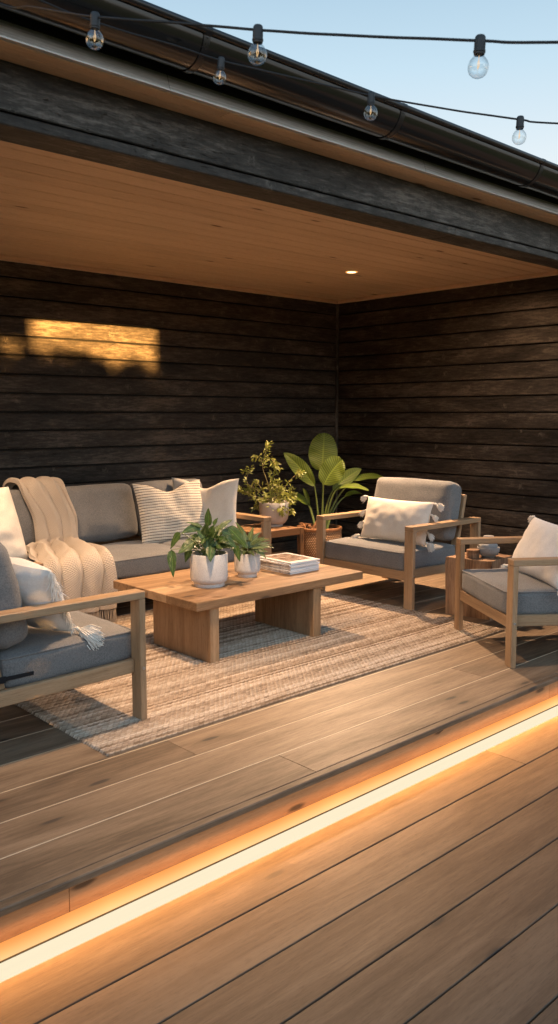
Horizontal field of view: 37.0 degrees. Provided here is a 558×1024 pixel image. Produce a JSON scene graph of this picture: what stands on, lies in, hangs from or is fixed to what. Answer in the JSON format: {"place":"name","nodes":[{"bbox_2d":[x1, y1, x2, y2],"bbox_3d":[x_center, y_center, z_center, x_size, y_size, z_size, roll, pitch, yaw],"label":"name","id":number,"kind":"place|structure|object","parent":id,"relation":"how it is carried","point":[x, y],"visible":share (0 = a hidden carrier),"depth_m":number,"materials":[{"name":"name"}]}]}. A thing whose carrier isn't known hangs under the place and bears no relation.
{"place":"outdoors","nodes":[
{"label":"outdoors","id":0,"kind":"place"},
{"bbox_2d":[0,716,557,1023],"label":"deck","id":1,"kind":"structure","parent":0,"point":[433,899],"depth_m":2.62,"materials":[{"name":"brown wood"}]},
{"bbox_2d":[0,549,557,962],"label":"deck","id":2,"kind":"structure","parent":0,"point":[81,824],"depth_m":3.51,"materials":[{"name":"brown wood"}]},
{"bbox_2d":[0,543,146,720],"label":"armchair","id":3,"kind":"object","parent":2,"relation":"on","point":[36,662],"visible":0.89,"depth_m":3.74,"materials":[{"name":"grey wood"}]},
{"bbox_2d":[10,557,104,649],"bbox_3d":[-1.139,0.416,3.818,0.634,0.492,0.309,2,7,14],"label":"throw pillow","id":4,"kind":"object","parent":3,"relation":"on","point":[38,584],"visible":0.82,"depth_m":3.69,"materials":[{"name":"white fabric"}]},
{"bbox_2d":[10,479,270,590],"bbox_3d":[-1.300,0.270,6.291,2.472,0.906,0.980,-6,9,-42],"label":"sofa","id":5,"kind":"object","parent":2,"relation":"on","point":[106,512],"visible":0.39,"depth_m":6.47,"materials":[{"name":"grey fabric"}]},
{"bbox_2d":[0,487,28,559],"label":"throw pillow","id":6,"kind":"object","parent":5,"relation":"on","point":[12,539],"visible":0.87,"depth_m":5.60,"materials":[{"name":"beige fabric"}]},
{"bbox_2d":[2,476,117,621],"bbox_3d":[-1.606,0.249,5.982,0.542,0.957,1.216,-4,8,-32],"label":"throw blanket","id":7,"kind":"object","parent":5,"relation":"on","point":[69,558],"visible":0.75,"depth_m":5.82,"materials":[{"name":"beige fabric"}]},
{"bbox_2d":[132,479,204,542],"bbox_3d":[-0.860,0.001,6.705,0.611,0.492,0.211,-4,8,-33],"label":"throw pillow","id":8,"kind":"object","parent":5,"relation":"on","point":[165,516],"visible":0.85,"depth_m":6.61,"materials":[{"name":"beige fabric"}]},
{"bbox_2d":[172,478,238,535],"bbox_3d":[-0.617,-0.033,6.924,0.604,0.504,0.164,2,7,16],"label":"throw pillow","id":9,"kind":"object","parent":5,"relation":"on","point":[219,500],"visible":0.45,"depth_m":6.83,"materials":[{"name":"beige fabric"}]},
{"bbox_2d":[3,591,504,756],"bbox_3d":[-0.322,0.825,5.365,3.087,0.015,2.131,-6,9,-42],"label":"rug","id":10,"kind":"object","parent":2,"relation":"on","point":[257,665],"visible":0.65,"depth_m":4.76,"materials":[{"name":"fabric"}]},
{"bbox_2d":[113,562,362,662],"bbox_3d":[-0.247,0.611,5.545,1.415,0.379,0.884,-6,9,-42],"label":"coffee table","id":11,"kind":"object","parent":10,"relation":"on","point":[185,616],"visible":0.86,"depth_m":5.22,"materials":[{"name":"brown wood"}]},
{"bbox_2d":[167,508,247,587],"bbox_3d":[-0.469,0.217,5.159,0.447,0.493,0.342,-4,8,-29],"label":"potted plant","id":12,"kind":"object","parent":11,"relation":"on","point":[208,565],"visible":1,"depth_m":5.11,"materials":[{"name":"green plant"}]},
{"bbox_2d":[226,522,273,577],"bbox_3d":[-0.208,0.242,5.473,0.314,0.369,0.346,-6,9,-42],"label":"potted plant","id":13,"kind":"object","parent":11,"relation":"on","point":[247,565],"visible":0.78,"depth_m":5.43,"materials":[{"name":"green plant"}]},
{"bbox_2d":[260,567,318,574],"bbox_3d":[0.060,0.387,5.772,0.272,0.012,0.345,-6,9,-42],"label":"magazine","id":14,"kind":"object","parent":11,"relation":"on","point":[289,573],"visible":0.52,"depth_m":5.66,"materials":[{"name":"paper"}]},
{"bbox_2d":[260,565,318,572],"bbox_3d":[0.061,0.376,5.764,0.272,0.010,0.345,-6,9,-41],"label":"magazine","id":15,"kind":"object","parent":14,"relation":"on","point":[288,571],"visible":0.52,"depth_m":5.65,"materials":[{"name":"paper"}]},
{"bbox_2d":[260,564,318,570],"bbox_3d":[0.064,0.363,5.771,0.272,0.011,0.345,-6,9,-41],"label":"magazine","id":16,"kind":"object","parent":15,"relation":"on","point":[290,569],"visible":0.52,"depth_m":5.65,"materials":[{"name":"paper"}]},
{"bbox_2d":[260,562,318,568],"bbox_3d":[0.058,0.353,5.768,0.272,0.009,0.345,-6,9,-42],"label":"magazine","id":17,"kind":"object","parent":16,"relation":"on","point":[286,567],"visible":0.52,"depth_m":5.65,"materials":[{"name":"paper"}]},
{"bbox_2d":[260,561,319,567],"bbox_3d":[0.067,0.342,5.761,0.272,0.011,0.345,-6,9,-41],"label":"magazine","id":18,"kind":"object","parent":17,"relation":"on","point":[306,564],"visible":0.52,"depth_m":5.64,"materials":[{"name":"paper"}]},
{"bbox_2d":[260,559,316,565],"bbox_3d":[0.049,0.331,5.762,0.272,0.009,0.345,-6,9,-43],"label":"magazine","id":19,"kind":"object","parent":18,"relation":"on","point":[263,560],"visible":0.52,"depth_m":5.64,"materials":[{"name":"paper"}]},
{"bbox_2d":[260,553,319,564],"bbox_3d":[0.068,0.321,5.762,0.272,0.010,0.345,-6,9,-41],"label":"magazine","id":20,"kind":"object","parent":19,"relation":"on","point":[288,558],"visible":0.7,"depth_m":5.73,"materials":[{"name":"paper"}]},
{"bbox_2d":[237,523,303,555],"bbox_3d":[-0.157,0.361,7.473,0.600,0.450,0.479,-6,9,-42],"label":"side table","id":21,"kind":"object","parent":2,"relation":"on","point":[283,530],"visible":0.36,"depth_m":7.43,"materials":[{"name":"brown wood"}]},
{"bbox_2d":[237,440,305,526],"bbox_3d":[-0.071,-0.260,7.527,0.616,0.772,0.366,2,7,16],"label":"potted shrub","id":22,"kind":"object","parent":21,"relation":"on","point":[277,510],"visible":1,"depth_m":7.50,"materials":[{"name":"green plant"}]},
{"bbox_2d":[0,0,557,555],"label":"house","id":23,"kind":"structure","parent":2,"relation":"on","point":[188,240],"depth_m":6.87,"materials":[{"name":"brown wood"}]},
{"bbox_2d":[0,3,557,77],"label":"string light","id":24,"kind":"object","parent":23,"relation":"hanging from","point":[480,41],"visible":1,"depth_m":1.99,"materials":[{"name":"black rubber"}]},
{"bbox_2d":[38,0,557,140],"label":"string light","id":25,"kind":"object","parent":23,"relation":"hanging from","point":[221,62],"visible":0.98,"depth_m":2.78,"materials":[{"name":"black rubber"}]},
{"bbox_2d":[0,695,557,982],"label":"light strip","id":26,"kind":"object","parent":2,"relation":"attached to","point":[35,956],"visible":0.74,"depth_m":3.06,"materials":[{"name":"white plastic"}]},
{"bbox_2d":[284,433,382,557],"bbox_3d":[0.562,-0.137,8.192,1.034,1.273,0.452,-1,7,-6],"label":"potted plant","id":27,"kind":"object","parent":2,"relation":"on","point":[327,462],"visible":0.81,"depth_m":8.18,"materials":[{"name":"green plant"}]},
{"bbox_2d":[316,477,480,609],"bbox_3d":[0.960,0.201,6.780,0.876,0.928,1.009,-6,9,-42],"label":"armchair","id":28,"kind":"object","parent":2,"relation":"on","point":[408,561],"visible":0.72,"depth_m":6.58,"materials":[{"name":"grey fabric"}]},
{"bbox_2d":[352,495,444,551],"bbox_3d":[0.927,0.087,6.614,0.181,0.386,0.840,-6,9,-42],"label":"throw pillow","id":29,"kind":"object","parent":28,"relation":"on","point":[388,519],"visible":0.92,"depth_m":6.54,"materials":[{"name":"beige fabric"}]},
{"bbox_2d":[445,552,511,619],"bbox_3d":[1.470,0.530,6.140,0.354,0.423,0.390,5,9,38],"label":"stump table","id":30,"kind":"object","parent":2,"relation":"on","point":[496,561],"visible":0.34,"depth_m":6.04,"materials":[{"name":"brown wood"}]},
{"bbox_2d":[466,548,479,558],"bbox_3d":[1.404,0.300,6.043,0.107,0.059,0.096,-6,9,-42],"label":"wood chunk","id":31,"kind":"object","parent":30,"relation":"on","point":[473,553],"visible":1,"depth_m":6.01,"materials":[{"name":"brown wood"}]},
{"bbox_2d":[477,546,499,557],"bbox_3d":[1.522,0.291,6.070,0.162,0.074,0.162,-6,9,-42],"label":"bowl","id":32,"kind":"object","parent":30,"relation":"on","point":[488,553],"visible":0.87,"depth_m":6.01,"materials":[{"name":"grey ceramic"}]},
{"bbox_2d":[479,535,497,548],"bbox_3d":[1.522,0.238,6.064,0.132,0.134,0.132,-6,9,-42],"label":"bowl","id":33,"kind":"object","parent":32,"relation":"in","point":[490,546],"visible":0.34,"depth_m":6.01,"materials":[{"name":"grey ceramic"}]},
{"bbox_2d":[454,536,557,668],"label":"armchair","id":34,"kind":"object","parent":2,"relation":"on","point":[511,598],"visible":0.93,"depth_m":4.92,"materials":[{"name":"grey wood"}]},
{"bbox_2d":[500,515,557,588],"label":"throw pillow","id":35,"kind":"object","parent":34,"relation":"on","point":[539,538],"visible":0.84,"depth_m":5.15,"materials":[{"name":"white fabric"}]},
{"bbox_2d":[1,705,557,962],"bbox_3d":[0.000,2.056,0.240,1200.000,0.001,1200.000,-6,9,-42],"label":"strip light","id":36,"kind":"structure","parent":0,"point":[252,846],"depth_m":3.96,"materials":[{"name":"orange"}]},
{"bbox_2d":[145,0,557,164],"label":"sky","id":37,"kind":"structure","parent":0,"point":[518,79],"materials":[{"name":"blue"}]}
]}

